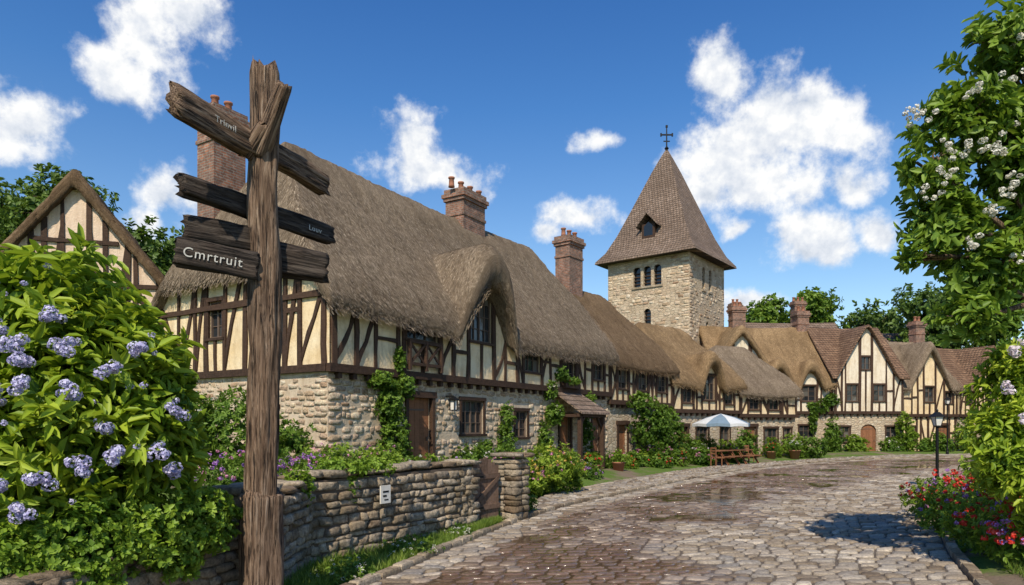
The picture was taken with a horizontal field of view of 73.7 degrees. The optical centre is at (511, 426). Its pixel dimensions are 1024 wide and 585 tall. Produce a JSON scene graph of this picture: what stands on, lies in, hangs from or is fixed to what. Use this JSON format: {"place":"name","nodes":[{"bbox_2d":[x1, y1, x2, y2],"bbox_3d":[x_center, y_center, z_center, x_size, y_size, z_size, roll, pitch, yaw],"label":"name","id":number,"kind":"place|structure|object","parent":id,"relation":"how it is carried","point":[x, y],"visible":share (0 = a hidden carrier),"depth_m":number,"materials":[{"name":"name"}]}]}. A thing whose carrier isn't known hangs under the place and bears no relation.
{"place":"outdoors","nodes":[
{"label":"outdoors","id":0,"kind":"place"},
{"bbox_2d":[0,0,1023,344],"label":"sky","id":1,"kind":"structure","parent":0,"point":[784,118],"materials":[{"name":"blue"}]},
{"bbox_2d":[158,450,1023,584],"bbox_3d":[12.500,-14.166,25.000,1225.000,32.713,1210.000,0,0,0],"label":"ground","id":2,"kind":"structure","parent":0,"point":[991,571],"depth_m":26.97,"materials":[{"name":"plant"}]},
{"bbox_2d":[0,177,31,240],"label":"broadleaf tree","id":3,"kind":"object","parent":2,"relation":"on","point":[3,197],"visible":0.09,"depth_m":42.38,"materials":[{"name":"green plant"}]},
{"bbox_2d":[0,162,122,243],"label":"broadleaf tree","id":4,"kind":"object","parent":2,"relation":"on","point":[36,197],"visible":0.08,"depth_m":38.55,"materials":[{"name":"green plant"}]},
{"bbox_2d":[0,222,214,563],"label":"lilac hydrangea bush","id":5,"kind":"object","parent":2,"relation":"on","point":[98,385],"visible":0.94,"depth_m":6.01,"materials":[{"name":"green plant"}]},
{"bbox_2d":[0,483,242,584],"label":"ivy hedge","id":6,"kind":"object","parent":2,"relation":"on","point":[178,536],"visible":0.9,"depth_m":6.05,"materials":[{"name":"green plant"}]},
{"bbox_2d":[122,215,183,275],"bbox_3d":[-21.978,-5.580,44.060,8.017,15.371,7.833,0,0,0],"label":"broadleaf tree","id":7,"kind":"object","parent":2,"relation":"on","point":[159,253],"visible":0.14,"depth_m":41.87,"materials":[{"name":"green plant"}]},
{"bbox_2d":[165,59,335,584],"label":"wooden signpost","id":8,"kind":"object","parent":2,"relation":"on","point":[259,256],"visible":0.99,"depth_m":7.06,"materials":[{"name":"brown wood"}]},
{"bbox_2d":[190,384,316,483],"bbox_3d":[-6.411,0.210,15.510,3.658,2.363,2.516,0,0,-38],"label":"garden shrub","id":9,"kind":"object","parent":2,"relation":"on","point":[216,427],"visible":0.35,"depth_m":15.23,"materials":[{"name":"green plant"}]},
{"bbox_2d":[194,450,331,487],"bbox_3d":[-4.423,1.040,12.723,3.103,1.289,1.601,0,0,-22],"label":"purple flower border","id":10,"kind":"object","parent":2,"relation":"on","point":[231,473],"visible":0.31,"depth_m":12.44,"materials":[{"name":"green plant"}]},
{"bbox_2d":[0,452,534,584],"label":"wall stones","id":11,"kind":"object","parent":2,"relation":"on","point":[514,472],"depth_m":11.03,"materials":[{"name":"stone"}]},
{"bbox_2d":[283,455,396,507],"bbox_3d":[-2.814,0.863,10.865,0.865,0.785,2.489,0,0,28],"label":"wall top ivy","id":12,"kind":"object","parent":11,"relation":"on","point":[361,465],"depth_m":10.85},
{"bbox_2d":[380,485,390,503],"bbox_3d":[-2.115,1.130,11.407,0.029,0.300,0.240,0,0,31],"label":"house number sign","id":13,"kind":"object","parent":11,"relation":"attached to","point":[385,493],"visible":1,"depth_m":11.39,"materials":[{"name":"white paint"}]},
{"bbox_2d":[472,458,499,519],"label":"wooden garden gate","id":14,"kind":"structure","parent":11,"relation":"attached to","point":[487,497],"depth_m":14.50,"materials":[{"name":"brown wood"}]},
{"bbox_2d":[96,466,471,584],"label":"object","id":15,"kind":"object","parent":2,"relation":"on","point":[403,473],"visible":0.1,"depth_m":11.29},
{"bbox_2d":[299,441,409,469],"bbox_3d":[-3.575,1.012,15.829,2.654,1.369,1.465,0,0,-29],"label":"garden shrub","id":16,"kind":"object","parent":2,"relation":"on","point":[379,451],"visible":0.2,"depth_m":15.61,"materials":[{"name":"green plant"}]},
{"bbox_2d":[151,95,619,474],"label":"thatched timber cottage","id":17,"kind":"structure","parent":2,"relation":"on","point":[468,314],"depth_m":21.73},
{"bbox_2d":[363,345,417,458],"bbox_3d":[-3.433,-0.507,19.743,1.090,3.772,1.977,0,0,30],"label":"climbing vine","id":18,"kind":"object","parent":17,"relation":"attached to","point":[391,394],"visible":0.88,"depth_m":19.58,"materials":[{"name":"green plant"}]},
{"bbox_2d":[211,295,601,444],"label":"window frames","id":19,"kind":"structure","parent":17,"relation":"in","point":[218,326],"depth_m":24.01,"materials":[{"name":"paint"}]},
{"bbox_2d":[214,295,599,435],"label":"window panes","id":20,"kind":"structure","parent":17,"relation":"in","point":[410,334],"depth_m":24.01,"materials":[{"name":"black glass"}]},
{"bbox_2d":[409,398,597,458],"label":"doors","id":21,"kind":"structure","parent":17,"relation":"in","point":[419,420],"depth_m":21.49,"materials":[{"name":"brown wood"}]},
{"bbox_2d":[497,390,596,454],"bbox_3d":[1.589,-0.163,27.983,0.977,2.972,7.858,0,0,32],"label":"climbing vine","id":22,"kind":"object","parent":17,"relation":"attached to","point":[507,427],"visible":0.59,"depth_m":25.08,"materials":[{"name":"green plant"}]},
{"bbox_2d":[537,365,568,452],"bbox_3d":[1.684,-0.532,27.967,0.953,4.067,2.014,0,0,36],"label":"climbing rose","id":23,"kind":"object","parent":17,"relation":"attached to","point":[553,409],"visible":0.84,"depth_m":27.79,"materials":[{"name":"green plant"}]},
{"bbox_2d":[552,234,585,296],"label":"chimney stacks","id":24,"kind":"object","parent":17,"relation":"on","point":[568,256],"visible":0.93,"depth_m":36.18,"materials":[{"name":"brick"}]},
{"bbox_2d":[310,522,472,584],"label":"verge wildflowers","id":25,"kind":"object","parent":2,"relation":"on","point":[334,567],"visible":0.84,"depth_m":9.92,"materials":[{"name":"green plant"}]},
{"bbox_2d":[284,515,505,584],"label":"grass verge","id":26,"kind":"object","parent":2,"relation":"on","point":[304,577],"depth_m":10.22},
{"bbox_2d":[371,452,448,463],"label":"garden shrub","id":27,"kind":"object","parent":2,"relation":"on","point":[432,458],"visible":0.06,"depth_m":15.31,"materials":[{"name":"green plant"}]},
{"bbox_2d":[450,443,497,459],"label":"garden shrub","id":28,"kind":"object","parent":2,"relation":"on","point":[470,454],"visible":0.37,"depth_m":21.95,"materials":[{"name":"green plant"}]},
{"bbox_2d":[473,436,518,458],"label":"garden shrub","id":29,"kind":"object","parent":2,"relation":"on","point":[487,444],"visible":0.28,"depth_m":22.71,"materials":[{"name":"green plant"}]},
{"bbox_2d":[525,439,587,496],"bbox_3d":[1.176,1.268,20.979,2.019,1.795,3.017,0,0,40],"label":"golden shrub","id":30,"kind":"object","parent":2,"relation":"on","point":[561,471],"visible":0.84,"depth_m":20.58,"materials":[{"name":"green plant"}]},
{"bbox_2d":[578,458,603,480],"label":"garden shrub","id":31,"kind":"object","parent":2,"relation":"on","point":[593,473],"visible":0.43,"depth_m":25.68,"materials":[{"name":"green plant"}]},
{"bbox_2d":[583,451,604,472],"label":"flowering shrub","id":32,"kind":"object","parent":2,"relation":"on","point":[595,458],"visible":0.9,"depth_m":27.29,"materials":[{"name":"green plant"}]},
{"bbox_2d":[609,448,629,470],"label":"potted plant","id":33,"kind":"object","parent":2,"relation":"on","point":[618,459],"visible":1,"depth_m":29.48,"materials":[{"name":"green plant"}]},
{"bbox_2d":[626,450,648,466],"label":"street shrub","id":34,"kind":"object","parent":2,"relation":"on","point":[643,462],"visible":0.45,"depth_m":32.82,"materials":[{"name":"green plant"}]},
{"bbox_2d":[607,404,669,454],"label":"ground floor walls","id":35,"kind":"structure","parent":2,"relation":"on","point":[619,414],"depth_m":34.00,"materials":[{"name":"stone"}]},
{"bbox_2d":[607,364,673,453],"bbox_3d":[4.148,-2.513,38.172,7.235,9.025,7.282,0,0,38],"label":"timber frame","id":36,"kind":"object","parent":35,"relation":"attached to","point":[652,382],"visible":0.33,"depth_m":34.86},
{"bbox_2d":[566,288,679,374],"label":"thatched roof","id":37,"kind":"structure","parent":36,"relation":"on","point":[599,302],"depth_m":36.97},
{"bbox_2d":[580,301,679,377],"bbox_3d":[4.100,-5.097,38.252,8.098,5.027,7.813,0,0,38],"label":"loose straw","id":38,"kind":"object","parent":37,"relation":"on","point":[634,345],"visible":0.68,"depth_m":36.81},
{"bbox_2d":[607,365,670,402],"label":"walls","id":39,"kind":"structure","parent":36,"relation":"on","point":[658,399],"depth_m":34.98,"materials":[{"name":"beige paint"}]},
{"bbox_2d":[619,369,664,446],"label":"window frames","id":40,"kind":"structure","parent":35,"relation":"in","point":[641,384],"depth_m":35.98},
{"bbox_2d":[619,370,663,445],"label":"window panes","id":41,"kind":"object","parent":40,"relation":"in","point":[643,382],"visible":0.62,"depth_m":36.22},
{"bbox_2d":[626,390,684,454],"bbox_3d":[7.385,-0.189,34.701,2.166,3.282,4.037,0,0,44],"label":"row house vine","id":42,"kind":"object","parent":35,"relation":"attached to","point":[663,427],"visible":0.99,"depth_m":34.00,"materials":[{"name":"green plant"}]},
{"bbox_2d":[645,451,673,468],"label":"street shrub","id":43,"kind":"object","parent":2,"relation":"on","point":[655,461],"visible":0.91,"depth_m":33.03,"materials":[{"name":"green plant"}]},
{"bbox_2d":[595,125,736,344],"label":"stone church tower","id":44,"kind":"structure","parent":2,"relation":"on","point":[664,260],"depth_m":57.62,"materials":[{"name":"beige stone"}]},
{"bbox_2d":[679,431,701,461],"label":"street shrub","id":45,"kind":"object","parent":2,"relation":"on","point":[689,442],"visible":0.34,"depth_m":37.48,"materials":[{"name":"green plant"}]},
{"bbox_2d":[688,445,717,465],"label":"street shrub","id":46,"kind":"object","parent":2,"relation":"on","point":[703,457],"visible":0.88,"depth_m":36.06,"materials":[{"name":"green plant"}]},
{"bbox_2d":[672,413,737,445],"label":"ground floor walls","id":47,"kind":"structure","parent":2,"relation":"on","point":[714,431],"depth_m":41.18,"materials":[{"name":"stone"}]},
{"bbox_2d":[671,368,738,409],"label":"walls","id":48,"kind":"structure","parent":47,"relation":"on","point":[689,406],"depth_m":40.88,"materials":[{"name":"beige paint"}]},
{"bbox_2d":[682,375,731,445],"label":"window frames","id":49,"kind":"structure","parent":47,"relation":"attached to","point":[699,433],"depth_m":41.29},
{"bbox_2d":[683,376,730,444],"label":"window panes","id":50,"kind":"object","parent":49,"relation":"in","point":[702,429],"visible":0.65,"depth_m":41.27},
{"bbox_2d":[671,373,741,449],"bbox_3d":[9.511,-1.014,43.738,7.270,6.028,7.230,0,0,-40],"label":"timber frame","id":51,"kind":"object","parent":2,"relation":"on","point":[702,411],"visible":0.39,"depth_m":40.99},
{"bbox_2d":[635,322,747,393],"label":"thatched roof","id":52,"kind":"structure","parent":51,"relation":"on","point":[672,334],"depth_m":41.57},
{"bbox_2d":[649,335,747,395],"bbox_3d":[9.489,-4.070,43.756,7.934,4.674,8.211,0,0,-40],"label":"loose straw","id":53,"kind":"object","parent":52,"relation":"on","point":[697,369],"visible":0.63,"depth_m":41.28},
{"bbox_2d":[692,414,749,463],"bbox_3d":[11.600,0.655,37.900,3.046,2.750,3.046,0,0,-27],"label":"cafe umbrella","id":54,"kind":"object","parent":2,"relation":"on","point":[720,420],"visible":0.94,"depth_m":36.97,"materials":[{"name":"white fabric"}]},
{"bbox_2d":[735,428,761,457],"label":"street shrub","id":55,"kind":"object","parent":2,"relation":"on","point":[745,439],"visible":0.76,"depth_m":42.10,"materials":[{"name":"green plant"}]},
{"bbox_2d":[738,417,794,455],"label":"ground floor walls","id":56,"kind":"structure","parent":2,"relation":"on","point":[775,422],"depth_m":44.58,"materials":[{"name":"stone"}]},
{"bbox_2d":[743,395,794,413],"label":"walls","id":57,"kind":"structure","parent":56,"relation":"on","point":[791,408],"depth_m":44.65,"materials":[{"name":"beige paint"}]},
{"bbox_2d":[746,292,789,322],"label":"broadleaf tree","id":58,"kind":"object","parent":2,"relation":"on","point":[763,311],"visible":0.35,"depth_m":74.46,"materials":[{"name":"green plant"}]},
{"bbox_2d":[738,396,798,453],"bbox_3d":[15.234,-0.796,47.417,5.470,5.592,6.730,0,0,-28],"label":"timber frame","id":59,"kind":"object","parent":2,"relation":"on","point":[781,406],"visible":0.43,"depth_m":44.43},
{"bbox_2d":[709,345,803,397],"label":"thatched roof","id":60,"kind":"structure","parent":59,"relation":"on","point":[736,353],"depth_m":45.52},
{"bbox_2d":[720,354,803,400],"bbox_3d":[15.199,-3.558,47.473,6.151,3.926,7.587,0,0,-28],"label":"loose straw","id":61,"kind":"object","parent":60,"relation":"on","point":[765,381],"visible":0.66,"depth_m":45.30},
{"bbox_2d":[760,437,784,457],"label":"street shrub","id":62,"kind":"object","parent":2,"relation":"on","point":[778,452],"visible":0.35,"depth_m":43.48,"materials":[{"name":"green plant"}]},
{"bbox_2d":[778,432,807,457],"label":"street shrub","id":63,"kind":"object","parent":2,"relation":"on","point":[785,442],"visible":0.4,"depth_m":44.21,"materials":[{"name":"green plant"}]},
{"bbox_2d":[786,440,802,458],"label":"potted plant","id":64,"kind":"object","parent":2,"relation":"on","point":[795,451],"visible":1,"depth_m":43.02,"materials":[{"name":"green plant"}]},
{"bbox_2d":[795,414,829,450],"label":"ground floor walls","id":65,"kind":"structure","parent":2,"relation":"on","point":[803,419],"depth_m":53.84,"materials":[{"name":"stone"}]},
{"bbox_2d":[701,341,831,442],"bbox_3d":[20.291,-3.289,57.106,9.275,9.138,7.732,0,0,-6],"label":"timber frame","id":66,"kind":"object","parent":65,"relation":"on","point":[805,413],"visible":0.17,"depth_m":53.63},
{"bbox_2d":[703,335,828,410],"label":"walls","id":67,"kind":"structure","parent":66,"relation":"on","point":[741,341],"depth_m":53.60,"materials":[{"name":"white paint"}]},
{"bbox_2d":[699,325,837,391],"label":"thatched roof","id":68,"kind":"structure","parent":67,"relation":"on","point":[778,362],"depth_m":55.17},
{"bbox_2d":[726,306,810,331],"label":"chimney stacks","id":69,"kind":"object","parent":68,"relation":"on","point":[737,317],"visible":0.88,"depth_m":57.06,"materials":[{"name":"brick"}]},
{"bbox_2d":[699,325,838,398],"bbox_3d":[20.248,-5.208,57.035,9.819,6.174,8.831,0,0,-6],"label":"loose straw","id":70,"kind":"object","parent":68,"relation":"attached to","point":[779,351],"visible":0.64,"depth_m":55.09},
{"bbox_2d":[806,393,841,432],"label":"wall vine","id":71,"kind":"object","parent":65,"relation":"attached to","point":[827,402],"depth_m":53.45,"materials":[{"name":"green plant"}]},
{"bbox_2d":[781,286,849,328],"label":"broadleaf tree","id":72,"kind":"object","parent":2,"relation":"on","point":[821,308],"visible":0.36,"depth_m":74.45,"materials":[{"name":"green plant"}]},
{"bbox_2d":[801,430,829,458],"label":"street shrub","id":73,"kind":"object","parent":2,"relation":"on","point":[815,449],"visible":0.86,"depth_m":44.34,"materials":[{"name":"green plant"}]},
{"bbox_2d":[822,416,844,451],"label":"street shrub","id":74,"kind":"object","parent":2,"relation":"on","point":[835,444],"visible":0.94,"depth_m":52.33,"materials":[{"name":"green plant"}]},
{"bbox_2d":[845,434,872,451],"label":"street shrub","id":75,"kind":"object","parent":2,"relation":"on","point":[855,444],"visible":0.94,"depth_m":52.54,"materials":[{"name":"green plant"}]},
{"bbox_2d":[830,414,901,451],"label":"ground floor walls","id":76,"kind":"structure","parent":2,"relation":"on","point":[858,423],"depth_m":53.92,"materials":[{"name":"stone"}]},
{"bbox_2d":[831,333,902,442],"bbox_3d":[27.833,-3.499,57.543,5.879,9.558,7.735,0,0,-4],"label":"timber frame","id":77,"kind":"object","parent":76,"relation":"on","point":[871,412],"visible":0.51,"depth_m":53.71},
{"bbox_2d":[807,325,909,379],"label":"tiled roof","id":78,"kind":"structure","parent":77,"relation":"on","point":[834,347],"depth_m":54.90,"materials":[{"name":"brown tile"}]},
{"bbox_2d":[833,328,900,410],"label":"walls","id":79,"kind":"structure","parent":77,"relation":"on","point":[879,371],"depth_m":53.77,"materials":[{"name":"white paint"}]},
{"bbox_2d":[861,424,874,450],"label":"doors","id":80,"kind":"structure","parent":76,"relation":"attached to","point":[868,432],"depth_m":54.02,"materials":[{"name":"brown wood"}]},
{"bbox_2d":[840,297,906,332],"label":"broadleaf tree","id":81,"kind":"object","parent":2,"relation":"on","point":[878,320],"visible":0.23,"depth_m":75.22,"materials":[{"name":"green plant"}]},
{"bbox_2d":[878,436,904,451],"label":"street shrub","id":82,"kind":"object","parent":2,"relation":"on","point":[893,443],"visible":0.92,"depth_m":52.75,"materials":[{"name":"green plant"}]},
{"bbox_2d":[894,411,919,451],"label":"street shrub","id":83,"kind":"object","parent":2,"relation":"on","point":[908,439],"visible":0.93,"depth_m":53.25,"materials":[{"name":"green plant"}]},
{"bbox_2d":[916,437,935,451],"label":"street shrub","id":84,"kind":"object","parent":2,"relation":"on","point":[926,445],"visible":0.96,"depth_m":52.98,"materials":[{"name":"green plant"}]},
{"bbox_2d":[903,417,953,450],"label":"ground floor walls","id":85,"kind":"structure","parent":2,"relation":"on","point":[924,421],"depth_m":55.20,"materials":[{"name":"beige paint"}]},
{"bbox_2d":[902,361,958,450],"bbox_3d":[32.891,-2.374,58.556,5.681,8.951,7.230,0,0,-14],"label":"timber frame","id":86,"kind":"object","parent":2,"relation":"on","point":[954,415],"visible":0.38,"depth_m":55.16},
{"bbox_2d":[887,341,963,391],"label":"tiled roof","id":87,"kind":"structure","parent":86,"relation":"on","point":[910,352],"depth_m":55.31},
{"bbox_2d":[906,321,926,342],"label":"chimney stacks","id":88,"kind":"object","parent":87,"relation":"on","point":[917,334],"visible":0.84,"depth_m":58.84,"materials":[{"name":"brick"}]},
{"bbox_2d":[904,354,957,413],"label":"walls","id":89,"kind":"structure","parent":86,"relation":"on","point":[929,372],"depth_m":55.10,"materials":[{"name":"beige paint"}]},
{"bbox_2d":[883,275,990,348],"bbox_3d":[40.228,-6.026,65.393,8.002,16.270,9.152,0,0,0],"label":"broadleaf tree","id":90,"kind":"object","parent":2,"relation":"on","point":[911,309],"visible":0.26,"depth_m":64.53,"materials":[{"name":"green plant"}]},
{"bbox_2d":[929,431,955,451],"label":"street shrub","id":91,"kind":"object","parent":2,"relation":"on","point":[942,443],"visible":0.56,"depth_m":53.43,"materials":[{"name":"green plant"}]},
{"bbox_2d":[890,0,1023,348],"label":"flowering tree","id":92,"kind":"object","parent":2,"relation":"on","point":[953,216],"visible":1,"depth_m":8.55,"materials":[{"name":"green plant"}]},
{"bbox_2d":[898,468,1023,573],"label":"red flower bed","id":93,"kind":"object","parent":2,"relation":"on","point":[983,521],"visible":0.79,"depth_m":11.10,"materials":[{"name":"green plant"}]},
{"bbox_2d":[951,418,975,450],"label":"street shrub","id":94,"kind":"object","parent":2,"relation":"on","point":[957,435],"visible":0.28,"depth_m":54.20,"materials":[{"name":"green plant"}]},
{"bbox_2d":[957,431,979,479],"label":"roadside hedge","id":95,"kind":"object","parent":2,"relation":"on","point":[964,465],"visible":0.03,"depth_m":19.40,"materials":[{"name":"green plant"}]},
{"bbox_2d":[959,375,994,436],"bbox_3d":[38.560,-2.423,60.479,7.279,9.045,7.258,0,0,-22],"label":"timber frame","id":96,"kind":"object","parent":2,"relation":"on","point":[961,401],"visible":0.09,"depth_m":55.98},
{"bbox_2d":[937,345,995,391],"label":"tiled roof","id":97,"kind":"structure","parent":96,"relation":"on","point":[960,364],"depth_m":57.99,"materials":[{"name":"brown tile"}]},
{"bbox_2d":[941,282,1023,348],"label":"broadleaf tree","id":98,"kind":"object","parent":2,"relation":"on","point":[1012,330],"visible":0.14,"depth_m":61.51,"materials":[{"name":"green plant"}]},
{"bbox_2d":[954,337,1023,529],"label":"garden shrub","id":99,"kind":"object","parent":2,"relation":"on","point":[995,449],"visible":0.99,"depth_m":9.25,"materials":[{"name":"green plant"}]},
{"bbox_2d":[966,515,1023,579],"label":"grass verge","id":100,"kind":"object","parent":2,"relation":"on","point":[1019,568],"depth_m":9.66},
{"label":"ground floor walls","id":101,"kind":"object","parent":2,"relation":"on","visible":0},
{"bbox_2d":[12,198,158,304],"bbox_3d":[-17.153,-5.425,28.690,5.830,6.569,7.275,0,0,-18],"label":"timber frame","id":102,"kind":"object","parent":101,"relation":"on","point":[61,240],"visible":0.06,"depth_m":25.38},
{"bbox_2d":[0,170,163,284],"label":"thatched roof","id":103,"kind":"structure","parent":102,"relation":"on","point":[70,181],"depth_m":25.12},
{"bbox_2d":[18,190,155,304],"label":"walls","id":104,"kind":"structure","parent":101,"relation":"on","point":[74,207],"depth_m":25.33,"materials":[{"name":"beige paint"}]},
{"bbox_2d":[340,455,992,584],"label":"cobblestone road","id":105,"kind":"structure","parent":0,"point":[841,522],"depth_m":12.36,"materials":[{"name":"stone"}]},
{"bbox_2d":[928,409,945,486],"bbox_3d":[14.200,0.745,22.800,0.380,2.710,0.380,0,0,0],"label":"street lamp","id":106,"kind":"object","parent":105,"relation":"on","point":[937,417],"visible":0.74,"depth_m":22.76,"materials":[{"name":"black metal"}]},
{"bbox_2d":[533,453,969,509],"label":"stone pavement","id":107,"kind":"structure","parent":0,"point":[550,499],"depth_m":26.79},
{"bbox_2d":[750,396,788,443],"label":"window panes","id":108,"kind":"object","parent":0,"point":[771,432],"visible":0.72,"depth_m":44.82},
{"bbox_2d":[799,387,813,437],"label":"window panes","id":109,"kind":"object","parent":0,"point":[807,431],"visible":0.36,"depth_m":53.78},
{"bbox_2d":[840,358,893,440],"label":"window panes","id":110,"kind":"object","parent":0,"point":[875,399],"visible":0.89,"depth_m":53.88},
{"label":"ground floor walls","id":111,"kind":"object","parent":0,"visible":0},
{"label":"timber frame","id":112,"kind":"object","parent":111,"relation":"on","visible":0},
{"bbox_2d":[746,322,838,328],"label":"tiled roof","id":113,"kind":"structure","parent":112,"relation":"on","point":[783,325],"depth_m":67.76,"materials":[{"name":"tile"}]},
{"bbox_2d":[727,301,806,322],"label":"chimney stacks","id":114,"kind":"object","parent":113,"relation":"on","point":[793,305],"visible":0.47,"depth_m":67.75,"materials":[{"name":"brick"}]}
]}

